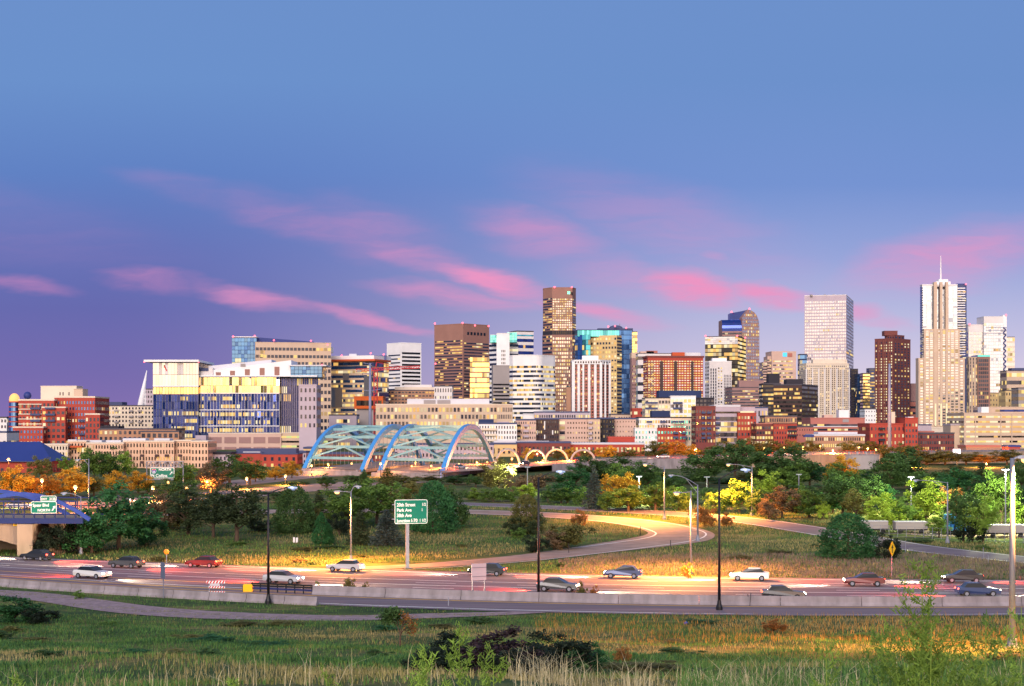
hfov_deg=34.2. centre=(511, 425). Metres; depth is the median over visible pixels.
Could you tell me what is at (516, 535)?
shrub
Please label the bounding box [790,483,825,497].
broadleaf tree
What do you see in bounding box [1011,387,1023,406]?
office building
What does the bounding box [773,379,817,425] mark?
office tower
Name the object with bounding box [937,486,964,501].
broadleaf tree
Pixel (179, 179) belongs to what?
sky
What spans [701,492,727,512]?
shrub
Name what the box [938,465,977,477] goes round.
shrub
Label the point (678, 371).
apartment tower
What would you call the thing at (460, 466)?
car
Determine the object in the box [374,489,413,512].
broadleaf tree
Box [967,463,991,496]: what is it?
spruce tree
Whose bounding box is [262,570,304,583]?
car
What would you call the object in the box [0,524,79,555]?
bridge abutment
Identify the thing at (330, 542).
juniper tree
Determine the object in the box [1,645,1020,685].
tall grass
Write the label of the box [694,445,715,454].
broadleaf tree
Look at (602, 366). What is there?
window
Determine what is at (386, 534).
spruce tree
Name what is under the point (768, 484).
broadleaf tree
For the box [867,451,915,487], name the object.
broadleaf tree
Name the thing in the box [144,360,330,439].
glass office
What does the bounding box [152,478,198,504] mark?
broadleaf tree
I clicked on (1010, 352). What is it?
office tower
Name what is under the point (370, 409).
utility pole
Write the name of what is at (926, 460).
broadleaf tree
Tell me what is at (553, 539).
shrub
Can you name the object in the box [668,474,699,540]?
street lamp
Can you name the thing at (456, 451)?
townhouse
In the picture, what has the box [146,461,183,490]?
overhead sign
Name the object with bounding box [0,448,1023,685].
ground
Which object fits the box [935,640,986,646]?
shrub
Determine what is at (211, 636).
shrub
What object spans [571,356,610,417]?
apartment tower
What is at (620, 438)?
brick building
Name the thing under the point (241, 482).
boulevard
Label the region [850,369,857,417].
office tower
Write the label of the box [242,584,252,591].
crash cushion
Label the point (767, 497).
broadleaf tree
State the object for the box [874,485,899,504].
broadleaf tree
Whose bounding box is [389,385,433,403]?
brick building
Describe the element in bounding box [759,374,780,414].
office tower
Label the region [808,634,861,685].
weed sprig
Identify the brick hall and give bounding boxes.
[0,442,70,472]
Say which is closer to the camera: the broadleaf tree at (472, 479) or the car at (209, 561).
the car at (209, 561)
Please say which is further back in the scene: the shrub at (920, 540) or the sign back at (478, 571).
the shrub at (920, 540)
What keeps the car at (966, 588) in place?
on the highway
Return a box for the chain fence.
[863,525,1023,542]
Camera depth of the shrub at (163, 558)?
220.91 m
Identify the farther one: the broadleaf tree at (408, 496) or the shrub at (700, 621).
the broadleaf tree at (408, 496)
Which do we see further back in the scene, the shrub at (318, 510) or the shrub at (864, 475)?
the shrub at (864, 475)
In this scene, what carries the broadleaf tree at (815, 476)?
on the ground at (930, 468)
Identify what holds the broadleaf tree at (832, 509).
on the ground at (930, 468)
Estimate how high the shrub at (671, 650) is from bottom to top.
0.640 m
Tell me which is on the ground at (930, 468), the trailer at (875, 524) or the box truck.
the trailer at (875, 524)
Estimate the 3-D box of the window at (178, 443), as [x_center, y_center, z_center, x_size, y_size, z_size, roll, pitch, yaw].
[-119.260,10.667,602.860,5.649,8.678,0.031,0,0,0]
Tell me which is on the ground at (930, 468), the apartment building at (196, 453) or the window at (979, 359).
the apartment building at (196, 453)
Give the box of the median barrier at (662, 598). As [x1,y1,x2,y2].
[312,585,1023,605]
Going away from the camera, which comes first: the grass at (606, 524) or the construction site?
the grass at (606, 524)
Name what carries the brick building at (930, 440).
on the ground at (930, 468)
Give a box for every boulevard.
[22,481,421,508]
[189,474,343,485]
[439,449,1023,472]
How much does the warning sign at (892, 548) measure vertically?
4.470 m
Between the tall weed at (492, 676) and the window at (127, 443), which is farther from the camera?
the window at (127, 443)
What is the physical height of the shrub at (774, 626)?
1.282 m
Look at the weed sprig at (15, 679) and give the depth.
17.99 m
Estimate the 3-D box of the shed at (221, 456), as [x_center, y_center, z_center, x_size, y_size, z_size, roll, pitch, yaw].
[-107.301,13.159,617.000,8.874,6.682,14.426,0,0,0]
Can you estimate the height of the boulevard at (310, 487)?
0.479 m
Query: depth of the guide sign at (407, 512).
209.58 m
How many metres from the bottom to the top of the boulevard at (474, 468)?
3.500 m
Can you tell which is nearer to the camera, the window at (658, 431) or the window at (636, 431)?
the window at (658, 431)
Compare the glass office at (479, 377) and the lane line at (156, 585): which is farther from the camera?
the glass office at (479, 377)
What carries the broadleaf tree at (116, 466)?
on the ground at (930, 468)
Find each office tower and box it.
[232,335,332,431]
[387,342,421,389]
[434,322,488,398]
[489,332,517,403]
[491,365,509,403]
[509,331,533,354]
[509,355,554,422]
[575,324,636,413]
[630,353,636,411]
[705,358,731,404]
[759,351,795,383]
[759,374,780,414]
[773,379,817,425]
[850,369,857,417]
[860,373,869,407]
[866,368,874,407]
[1007,337,1014,369]
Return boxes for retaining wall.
[552,448,1023,470]
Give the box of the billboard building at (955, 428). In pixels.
[943,424,959,447]
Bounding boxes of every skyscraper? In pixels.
[542,286,575,410]
[719,308,758,379]
[804,294,853,368]
[915,257,966,426]
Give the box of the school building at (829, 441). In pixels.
[803,432,864,451]
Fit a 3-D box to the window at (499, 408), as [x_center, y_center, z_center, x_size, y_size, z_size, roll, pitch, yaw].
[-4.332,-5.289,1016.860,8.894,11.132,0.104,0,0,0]
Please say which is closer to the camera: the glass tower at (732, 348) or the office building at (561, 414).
the office building at (561, 414)
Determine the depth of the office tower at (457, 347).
1912.73 m
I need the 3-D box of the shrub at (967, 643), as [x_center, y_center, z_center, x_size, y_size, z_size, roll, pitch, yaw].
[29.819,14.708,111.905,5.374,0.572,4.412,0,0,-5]
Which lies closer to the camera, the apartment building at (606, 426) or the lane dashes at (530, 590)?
the lane dashes at (530, 590)
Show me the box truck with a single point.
(951, 525)
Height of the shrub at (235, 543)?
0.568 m
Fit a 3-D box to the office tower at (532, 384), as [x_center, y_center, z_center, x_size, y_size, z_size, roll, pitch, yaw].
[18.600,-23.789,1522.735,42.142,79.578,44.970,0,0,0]
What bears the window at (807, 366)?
in the apartment tower at (830, 378)
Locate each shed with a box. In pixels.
[213,452,236,466]
[523,414,533,418]
[957,445,1000,449]
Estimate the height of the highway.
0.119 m
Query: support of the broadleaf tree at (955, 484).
on the ground at (930, 468)
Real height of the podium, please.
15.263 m
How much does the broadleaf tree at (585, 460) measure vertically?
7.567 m
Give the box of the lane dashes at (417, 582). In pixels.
[7,565,879,590]
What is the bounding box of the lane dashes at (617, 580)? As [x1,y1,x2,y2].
[5,560,960,584]
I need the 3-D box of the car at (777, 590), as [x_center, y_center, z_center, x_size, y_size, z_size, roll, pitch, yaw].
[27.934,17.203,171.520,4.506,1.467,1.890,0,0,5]
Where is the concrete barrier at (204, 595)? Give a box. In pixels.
[0,579,318,605]
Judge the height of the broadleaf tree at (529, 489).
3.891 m
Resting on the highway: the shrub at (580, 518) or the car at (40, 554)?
the car at (40, 554)
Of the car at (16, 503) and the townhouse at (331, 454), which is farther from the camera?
the townhouse at (331, 454)
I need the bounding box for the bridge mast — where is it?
[138,370,146,404]
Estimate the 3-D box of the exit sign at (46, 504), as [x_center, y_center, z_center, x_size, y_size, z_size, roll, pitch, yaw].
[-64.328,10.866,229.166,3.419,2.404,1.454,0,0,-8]
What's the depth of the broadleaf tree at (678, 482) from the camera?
359.53 m
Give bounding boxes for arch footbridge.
[0,489,103,523]
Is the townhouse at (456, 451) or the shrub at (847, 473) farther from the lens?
the townhouse at (456, 451)
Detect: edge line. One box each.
[31,509,706,570]
[428,512,656,548]
[470,505,1002,560]
[491,503,1015,555]
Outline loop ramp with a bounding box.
[25,509,714,569]
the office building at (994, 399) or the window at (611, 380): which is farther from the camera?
the window at (611, 380)
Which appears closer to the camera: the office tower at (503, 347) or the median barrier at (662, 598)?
the median barrier at (662, 598)
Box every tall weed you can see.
[403,642,453,685]
[438,621,475,685]
[475,641,512,685]
[833,554,1022,685]
[853,624,905,685]
[944,609,1023,685]
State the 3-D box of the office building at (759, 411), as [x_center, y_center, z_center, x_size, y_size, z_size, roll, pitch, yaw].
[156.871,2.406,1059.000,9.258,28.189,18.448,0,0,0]
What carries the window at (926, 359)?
in the skyscraper at (941, 376)
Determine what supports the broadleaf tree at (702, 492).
on the ground at (930, 468)
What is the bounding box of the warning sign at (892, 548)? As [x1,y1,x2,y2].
[889,541,895,574]
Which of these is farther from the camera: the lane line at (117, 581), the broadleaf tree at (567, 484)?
the broadleaf tree at (567, 484)
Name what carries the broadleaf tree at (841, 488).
on the ground at (930, 468)
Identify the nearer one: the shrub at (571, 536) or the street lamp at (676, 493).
the street lamp at (676, 493)
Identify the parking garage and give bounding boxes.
[195,432,338,449]
[946,407,1023,448]
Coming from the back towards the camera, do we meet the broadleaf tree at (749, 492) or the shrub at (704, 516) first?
the broadleaf tree at (749, 492)
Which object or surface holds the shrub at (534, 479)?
on the ground at (930, 468)
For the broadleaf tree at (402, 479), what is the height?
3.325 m
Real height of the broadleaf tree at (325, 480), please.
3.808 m
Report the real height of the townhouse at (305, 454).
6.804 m
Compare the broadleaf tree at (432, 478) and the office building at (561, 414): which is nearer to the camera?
the broadleaf tree at (432, 478)
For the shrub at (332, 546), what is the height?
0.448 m
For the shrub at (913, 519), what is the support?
on the ground at (930, 468)
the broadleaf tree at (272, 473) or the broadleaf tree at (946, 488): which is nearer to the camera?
the broadleaf tree at (946, 488)
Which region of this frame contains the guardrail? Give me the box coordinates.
[251,583,312,593]
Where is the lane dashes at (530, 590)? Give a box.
[58,572,890,595]
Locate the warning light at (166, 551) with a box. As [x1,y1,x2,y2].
[164,549,168,562]
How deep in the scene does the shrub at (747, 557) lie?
222.92 m
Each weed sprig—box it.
[0,670,24,685]
[226,675,242,685]
[319,663,342,685]
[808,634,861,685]
[991,607,1023,685]
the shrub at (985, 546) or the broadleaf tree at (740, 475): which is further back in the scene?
the broadleaf tree at (740, 475)
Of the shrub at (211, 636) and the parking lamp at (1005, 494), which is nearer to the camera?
the shrub at (211, 636)
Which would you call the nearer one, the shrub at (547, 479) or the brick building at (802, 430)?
the shrub at (547, 479)
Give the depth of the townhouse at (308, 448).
700.00 m
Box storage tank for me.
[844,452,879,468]
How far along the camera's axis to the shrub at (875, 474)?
459.88 m
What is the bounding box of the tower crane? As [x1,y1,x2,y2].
[356,362,419,438]
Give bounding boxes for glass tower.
[705,335,745,386]
[798,354,806,378]
[854,374,859,417]
[967,314,1006,392]
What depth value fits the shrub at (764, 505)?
293.12 m
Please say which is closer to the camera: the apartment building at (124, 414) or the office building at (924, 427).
the office building at (924, 427)
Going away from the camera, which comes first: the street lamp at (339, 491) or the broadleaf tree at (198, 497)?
the street lamp at (339, 491)
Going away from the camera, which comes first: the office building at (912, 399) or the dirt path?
the dirt path
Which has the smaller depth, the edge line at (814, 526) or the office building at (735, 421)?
the edge line at (814, 526)
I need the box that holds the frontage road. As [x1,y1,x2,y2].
[436,502,1023,562]
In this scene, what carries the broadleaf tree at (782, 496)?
on the ground at (930, 468)
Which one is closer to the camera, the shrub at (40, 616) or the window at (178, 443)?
the shrub at (40, 616)
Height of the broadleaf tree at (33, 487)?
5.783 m
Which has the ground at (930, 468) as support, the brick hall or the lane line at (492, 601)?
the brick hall
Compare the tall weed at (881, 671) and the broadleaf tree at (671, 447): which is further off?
the broadleaf tree at (671, 447)
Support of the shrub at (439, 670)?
on the ground at (930, 468)
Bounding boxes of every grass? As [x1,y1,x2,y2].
[0,502,1023,578]
[0,563,1022,611]
[0,587,551,623]
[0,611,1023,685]
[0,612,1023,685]
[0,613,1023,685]
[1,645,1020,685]
[534,610,1023,645]
[558,551,1023,579]
[661,655,1023,685]
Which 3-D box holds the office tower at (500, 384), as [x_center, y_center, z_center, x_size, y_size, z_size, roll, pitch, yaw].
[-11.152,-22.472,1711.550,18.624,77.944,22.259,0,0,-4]
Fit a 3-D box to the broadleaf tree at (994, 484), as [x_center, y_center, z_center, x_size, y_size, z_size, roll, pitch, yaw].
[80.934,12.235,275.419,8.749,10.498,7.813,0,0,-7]
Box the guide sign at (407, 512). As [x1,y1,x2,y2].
[392,499,426,568]
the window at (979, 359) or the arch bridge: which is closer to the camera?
the arch bridge
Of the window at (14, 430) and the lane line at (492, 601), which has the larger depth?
the window at (14, 430)
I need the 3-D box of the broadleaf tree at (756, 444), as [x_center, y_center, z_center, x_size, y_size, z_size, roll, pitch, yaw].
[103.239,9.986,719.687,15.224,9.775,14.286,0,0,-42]
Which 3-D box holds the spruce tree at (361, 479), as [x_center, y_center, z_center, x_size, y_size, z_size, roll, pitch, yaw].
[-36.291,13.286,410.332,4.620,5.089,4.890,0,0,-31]
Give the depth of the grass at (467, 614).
158.21 m
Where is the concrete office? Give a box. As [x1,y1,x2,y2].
[299,384,320,449]
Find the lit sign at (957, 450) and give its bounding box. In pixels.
[953,449,960,464]
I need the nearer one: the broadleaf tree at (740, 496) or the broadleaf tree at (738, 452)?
the broadleaf tree at (740, 496)
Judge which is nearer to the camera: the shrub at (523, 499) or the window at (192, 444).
the shrub at (523, 499)
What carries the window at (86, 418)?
in the apartment building at (59, 414)
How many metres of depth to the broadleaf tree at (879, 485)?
310.51 m
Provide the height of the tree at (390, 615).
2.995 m
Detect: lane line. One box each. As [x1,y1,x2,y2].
[0,574,618,599]
[1,578,940,607]
[4,557,934,580]
[4,563,1023,588]
[7,571,311,586]
[7,576,311,592]
[9,567,854,592]
[324,603,930,614]
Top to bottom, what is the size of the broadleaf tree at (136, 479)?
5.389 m
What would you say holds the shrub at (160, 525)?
on the ground at (930, 468)
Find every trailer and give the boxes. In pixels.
[860,520,887,532]
[893,521,927,533]
[987,524,1023,537]
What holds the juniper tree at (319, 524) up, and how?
on the ground at (930, 468)
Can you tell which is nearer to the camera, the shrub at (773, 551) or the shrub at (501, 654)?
the shrub at (501, 654)
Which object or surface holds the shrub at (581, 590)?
on the ground at (930, 468)
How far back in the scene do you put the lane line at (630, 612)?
160.41 m
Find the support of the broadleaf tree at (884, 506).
on the ground at (930, 468)
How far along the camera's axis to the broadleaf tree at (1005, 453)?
638.53 m
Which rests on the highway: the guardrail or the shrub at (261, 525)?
the guardrail
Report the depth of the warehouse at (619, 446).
770.00 m
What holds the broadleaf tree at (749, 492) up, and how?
on the ground at (930, 468)
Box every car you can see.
[6,502,30,508]
[20,549,54,560]
[73,565,111,578]
[108,556,144,568]
[185,555,222,567]
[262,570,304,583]
[326,559,364,571]
[454,464,465,468]
[468,563,506,575]
[519,461,529,464]
[536,577,579,591]
[603,565,642,578]
[730,567,768,580]
[761,585,805,595]
[843,572,884,586]
[941,569,983,582]
[954,582,1000,595]
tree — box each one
[0,464,34,499]
[17,473,46,493]
[25,455,54,478]
[39,474,63,495]
[49,466,95,496]
[56,456,77,475]
[75,447,116,481]
[77,480,165,549]
[86,475,107,495]
[97,445,127,477]
[100,470,128,489]
[117,450,136,474]
[121,470,153,492]
[139,489,181,530]
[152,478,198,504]
[164,489,210,534]
[166,495,203,500]
[171,462,203,486]
[188,492,237,537]
[194,462,231,492]
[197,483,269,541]
[206,454,253,482]
[231,460,268,485]
[257,491,280,493]
[266,466,284,479]
[266,491,293,500]
[282,460,303,477]
[283,481,309,483]
[309,490,328,520]
[310,512,332,544]
[314,473,337,487]
[315,480,379,528]
[316,463,339,465]
[323,523,335,544]
[343,474,365,484]
[343,510,371,545]
[348,478,411,523]
[357,469,371,487]
[364,509,409,547]
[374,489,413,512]
[375,605,420,644]
[377,468,402,487]
[388,474,419,486]
[419,475,444,482]
[438,475,469,484]
[463,474,483,486]
[475,457,517,488]
[516,483,539,497]
[520,448,534,458]
[543,487,574,503]
[549,447,562,459]
[550,481,581,502]
[562,447,577,458]
[573,456,609,479]
[577,448,595,457]
[581,465,604,509]
[588,455,639,478]
[594,445,617,457]
[599,471,640,497]
[603,485,648,511]
[614,448,641,457]
[621,460,668,487]
[635,481,670,509]
[640,440,667,456]
[650,476,688,491]
[658,439,688,455]
[668,474,699,483]
[668,486,699,500]
[677,448,733,486]
[680,444,700,455]
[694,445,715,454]
[695,487,721,499]
[705,438,755,480]
[714,479,760,512]
[715,440,743,453]
[728,472,758,482]
[734,437,762,452]
[736,447,778,485]
[746,490,773,497]
[748,443,822,487]
[753,469,784,494]
[757,439,786,453]
[758,485,802,517]
[761,492,787,503]
[775,438,807,450]
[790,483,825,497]
[793,463,827,486]
[793,489,832,517]
[802,441,826,451]
[813,471,874,517]
[818,491,844,512]
[820,463,853,473]
[823,454,860,478]
[836,440,865,451]
[840,488,874,520]
[846,474,888,499]
[857,441,880,450]
[860,491,905,526]
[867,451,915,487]
[874,444,899,460]
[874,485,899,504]
[880,447,927,486]
[882,471,934,489]
[889,495,919,520]
[892,442,924,457]
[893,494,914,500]
[903,476,950,520]
[905,471,943,491]
[914,451,944,464]
[923,449,965,464]
[924,513,952,537]
[928,467,989,495]
[935,486,963,513]
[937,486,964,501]
[939,488,986,540]
[950,452,985,464]
[962,495,1002,542]
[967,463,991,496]
[971,454,1006,464]
[971,468,1023,523]
[972,488,1001,502]
[988,449,1021,464]
[1003,461,1023,487]
[1006,501,1023,523]
[1007,486,1023,506]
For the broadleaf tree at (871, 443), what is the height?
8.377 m
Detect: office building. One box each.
[0,417,8,430]
[144,389,152,404]
[331,352,390,413]
[375,399,512,447]
[434,385,452,398]
[533,411,589,418]
[566,386,570,410]
[609,414,630,417]
[709,405,756,446]
[725,380,763,406]
[755,407,767,422]
[801,410,864,433]
[859,408,875,422]
[910,383,915,417]
[918,424,931,430]
[990,393,998,406]
[999,390,1010,406]
[1000,368,1023,389]
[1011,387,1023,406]
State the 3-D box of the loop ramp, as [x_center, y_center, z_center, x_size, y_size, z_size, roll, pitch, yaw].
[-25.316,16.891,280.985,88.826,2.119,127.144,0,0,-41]
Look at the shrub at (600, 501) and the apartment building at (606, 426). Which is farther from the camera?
the apartment building at (606, 426)
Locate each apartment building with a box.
[9,386,109,443]
[45,438,216,467]
[109,402,152,427]
[478,419,516,442]
[515,419,535,440]
[535,418,558,440]
[559,418,599,441]
[598,417,614,441]
[614,418,635,435]
[633,411,690,450]
[642,391,714,416]
[691,406,719,451]
[751,423,796,446]
[759,415,796,422]
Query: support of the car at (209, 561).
on the highway
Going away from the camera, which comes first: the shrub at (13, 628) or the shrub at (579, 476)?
the shrub at (13, 628)
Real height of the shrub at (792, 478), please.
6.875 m
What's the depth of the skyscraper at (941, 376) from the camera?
1698.50 m
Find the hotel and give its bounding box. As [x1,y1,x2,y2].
[636,351,670,407]
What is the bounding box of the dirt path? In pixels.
[0,590,545,620]
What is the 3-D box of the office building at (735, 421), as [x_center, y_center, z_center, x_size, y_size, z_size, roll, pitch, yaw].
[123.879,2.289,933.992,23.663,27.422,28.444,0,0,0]
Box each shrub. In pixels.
[0,594,45,622]
[0,625,25,632]
[0,630,16,637]
[9,636,55,642]
[18,607,62,623]
[21,649,64,658]
[29,532,56,552]
[37,524,78,554]
[58,513,127,553]
[72,590,84,598]
[98,620,119,625]
[99,648,152,655]
[125,647,201,658]
[135,481,154,491]
[136,512,170,545]
[150,555,169,560]
[167,511,190,527]
[170,634,204,638]
[183,633,245,643]
[193,647,227,655]
[218,620,259,626]
[225,541,253,544]
[242,640,292,646]
[246,516,271,530]
[256,620,303,625]
[269,484,317,533]
[288,546,314,550]
[290,558,307,561]
[299,506,326,530]
[313,544,348,547]
[327,512,349,534]
[344,578,356,586]
[359,649,395,656]
[368,625,408,631]
[401,645,454,672]
[402,481,424,495]
[403,664,445,672]
[404,479,464,533]
[416,629,481,671]
[427,623,455,628]
[440,484,469,526]
[456,624,552,675]
[464,616,497,623]
[465,487,481,500]
[478,487,508,501]
[478,643,558,679]
[500,486,519,501]
[502,516,527,533]
[503,474,532,494]
[507,493,546,534]
[510,527,526,538]
[518,629,597,673]
[519,473,556,489]
[520,514,547,534]
[521,534,552,551]
[537,484,554,501]
[540,530,565,549]
[544,475,554,481]
[545,522,596,547]
[554,465,593,485]
[569,640,610,670]
[570,508,587,525]
[571,487,590,503]
[576,580,587,592]
[590,585,599,592]
[596,491,619,510]
[598,660,682,676]
[603,462,641,487]
[612,646,631,661]
[643,493,672,505]
[651,638,701,644]
[653,471,679,479]
[654,647,705,655]
[662,486,692,509]
[680,562,693,577]
[681,618,721,624]
[686,506,717,526]
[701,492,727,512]
[709,477,750,483]
[720,512,734,526]
[725,554,754,559]
[744,488,771,514]
[755,499,780,518]
[760,618,787,632]
[762,549,793,553]
[767,462,810,489]
[787,496,811,512]
[789,485,811,499]
[812,512,882,559]
[816,497,830,518]
[822,462,866,483]
[839,632,884,639]
[849,647,898,652]
[858,471,882,480]
[859,469,884,478]
[871,531,901,559]
[904,539,937,542]
[909,505,927,520]
[929,637,1001,648]
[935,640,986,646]
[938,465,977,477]
[942,635,997,640]
[953,517,988,542]
[954,643,989,648]
[969,473,1018,482]
[971,639,1022,647]
[974,544,994,549]
[981,652,1023,659]
[990,646,1023,655]
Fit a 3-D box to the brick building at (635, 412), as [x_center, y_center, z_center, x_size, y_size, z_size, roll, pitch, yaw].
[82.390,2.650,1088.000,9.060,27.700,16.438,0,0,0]
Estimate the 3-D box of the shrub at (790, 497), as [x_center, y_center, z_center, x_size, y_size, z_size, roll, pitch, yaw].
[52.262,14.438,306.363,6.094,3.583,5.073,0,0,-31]
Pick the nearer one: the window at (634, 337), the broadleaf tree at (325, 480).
the broadleaf tree at (325, 480)
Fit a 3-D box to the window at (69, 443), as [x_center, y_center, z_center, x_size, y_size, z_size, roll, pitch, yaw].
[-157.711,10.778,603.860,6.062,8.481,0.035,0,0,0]
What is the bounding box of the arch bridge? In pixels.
[297,424,498,477]
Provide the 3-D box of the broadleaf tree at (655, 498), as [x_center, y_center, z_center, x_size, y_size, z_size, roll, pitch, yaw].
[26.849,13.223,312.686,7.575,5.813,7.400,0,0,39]
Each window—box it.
[14,430,41,441]
[43,411,63,443]
[58,401,93,439]
[66,411,67,442]
[69,443,84,465]
[86,418,98,437]
[87,445,121,464]
[96,401,107,425]
[127,443,143,466]
[146,444,172,466]
[178,443,189,465]
[192,444,206,466]
[499,408,511,422]
[553,299,571,329]
[555,371,569,409]
[575,387,599,417]
[577,330,618,335]
[602,366,608,415]
[611,380,615,411]
[633,333,636,351]
[636,431,656,443]
[648,362,653,396]
[648,373,702,394]
[658,431,684,443]
[696,400,713,405]
[746,347,758,378]
[805,313,845,362]
[807,366,844,368]
[807,378,844,413]
[876,380,891,421]
[895,343,908,416]
[906,429,916,448]
[926,331,957,357]
[926,359,957,381]
[926,383,957,424]
[967,368,968,411]
[979,359,987,406]
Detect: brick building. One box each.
[98,426,184,439]
[236,448,302,466]
[329,414,359,445]
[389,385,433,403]
[606,436,634,441]
[630,408,641,417]
[797,426,812,448]
[857,412,917,450]
[918,431,954,449]
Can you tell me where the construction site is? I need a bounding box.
[354,396,385,445]
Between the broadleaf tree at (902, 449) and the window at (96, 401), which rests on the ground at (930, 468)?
the broadleaf tree at (902, 449)
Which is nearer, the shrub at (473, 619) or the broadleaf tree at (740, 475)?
the shrub at (473, 619)
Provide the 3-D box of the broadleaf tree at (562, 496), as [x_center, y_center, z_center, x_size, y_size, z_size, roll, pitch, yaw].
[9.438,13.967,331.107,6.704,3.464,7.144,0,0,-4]
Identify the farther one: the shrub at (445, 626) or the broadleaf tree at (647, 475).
the broadleaf tree at (647, 475)
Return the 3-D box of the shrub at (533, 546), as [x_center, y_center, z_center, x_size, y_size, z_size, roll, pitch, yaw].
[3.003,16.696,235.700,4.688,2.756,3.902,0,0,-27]
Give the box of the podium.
[931,427,942,431]
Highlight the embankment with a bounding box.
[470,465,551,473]
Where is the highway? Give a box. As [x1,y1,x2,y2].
[0,556,1023,615]
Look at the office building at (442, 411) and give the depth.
1020.00 m
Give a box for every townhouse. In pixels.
[299,451,309,463]
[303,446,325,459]
[320,452,397,460]
[395,443,493,458]
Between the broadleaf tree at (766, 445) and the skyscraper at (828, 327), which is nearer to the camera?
the broadleaf tree at (766, 445)
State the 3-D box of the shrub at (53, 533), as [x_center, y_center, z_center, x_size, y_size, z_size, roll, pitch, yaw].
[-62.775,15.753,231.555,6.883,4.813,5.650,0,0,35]
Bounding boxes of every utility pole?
[355,363,379,448]
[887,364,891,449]
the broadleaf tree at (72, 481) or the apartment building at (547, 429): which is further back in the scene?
the apartment building at (547, 429)
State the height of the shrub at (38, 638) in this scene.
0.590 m
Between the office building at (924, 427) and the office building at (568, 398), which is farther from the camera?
the office building at (568, 398)
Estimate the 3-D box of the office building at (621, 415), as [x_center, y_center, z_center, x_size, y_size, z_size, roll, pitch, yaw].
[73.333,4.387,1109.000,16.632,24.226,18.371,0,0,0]
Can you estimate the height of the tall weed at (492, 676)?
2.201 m
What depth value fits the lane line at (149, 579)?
193.86 m
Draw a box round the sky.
[0,0,1023,416]
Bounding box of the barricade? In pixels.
[206,581,224,591]
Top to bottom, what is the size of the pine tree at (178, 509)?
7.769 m
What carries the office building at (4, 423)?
on the ground at (930, 468)
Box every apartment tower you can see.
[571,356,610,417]
[642,352,703,397]
[799,359,849,417]
[875,331,910,422]
[967,355,989,412]
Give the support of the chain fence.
on the ground at (930, 468)
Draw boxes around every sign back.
[161,562,164,597]
[471,563,485,590]
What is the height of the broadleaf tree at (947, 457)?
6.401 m
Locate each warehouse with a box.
[0,431,18,441]
[491,441,516,456]
[516,441,570,455]
[571,442,644,455]
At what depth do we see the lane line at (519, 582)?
190.16 m
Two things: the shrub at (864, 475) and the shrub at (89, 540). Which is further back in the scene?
the shrub at (864, 475)
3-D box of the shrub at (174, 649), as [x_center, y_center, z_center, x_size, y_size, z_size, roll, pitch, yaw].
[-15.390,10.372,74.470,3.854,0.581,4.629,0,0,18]
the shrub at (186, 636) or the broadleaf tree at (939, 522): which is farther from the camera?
the broadleaf tree at (939, 522)
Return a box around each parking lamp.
[907,476,914,504]
[1001,469,1009,534]
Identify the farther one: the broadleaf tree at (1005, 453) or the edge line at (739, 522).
the broadleaf tree at (1005, 453)
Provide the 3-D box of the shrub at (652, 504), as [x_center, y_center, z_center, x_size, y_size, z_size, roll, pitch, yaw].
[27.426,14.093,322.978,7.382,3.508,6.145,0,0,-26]
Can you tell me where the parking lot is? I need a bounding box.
[898,530,1023,537]
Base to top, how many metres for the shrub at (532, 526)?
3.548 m
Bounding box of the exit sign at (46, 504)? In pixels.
[31,496,56,512]
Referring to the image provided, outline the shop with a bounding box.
[1001,445,1020,449]
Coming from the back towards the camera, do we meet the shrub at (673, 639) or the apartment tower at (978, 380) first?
the apartment tower at (978, 380)
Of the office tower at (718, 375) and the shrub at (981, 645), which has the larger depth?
the office tower at (718, 375)
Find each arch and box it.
[494,448,523,467]
[522,449,548,461]
[544,448,567,461]
[570,449,594,458]
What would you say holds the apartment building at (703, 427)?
on the ground at (930, 468)
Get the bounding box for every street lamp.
[61,492,82,553]
[75,459,89,508]
[265,486,296,604]
[334,485,360,558]
[537,470,564,591]
[643,463,665,519]
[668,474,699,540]
[673,491,693,573]
[716,468,749,609]
[726,463,753,515]
[913,479,949,542]
[1005,455,1023,648]
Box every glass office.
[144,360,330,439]
[470,357,489,398]
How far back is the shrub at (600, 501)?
311.53 m
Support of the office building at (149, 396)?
on the ground at (930, 468)
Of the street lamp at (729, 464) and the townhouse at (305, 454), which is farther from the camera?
the townhouse at (305, 454)
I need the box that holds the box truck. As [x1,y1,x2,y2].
[943,514,969,534]
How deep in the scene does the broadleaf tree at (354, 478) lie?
418.09 m

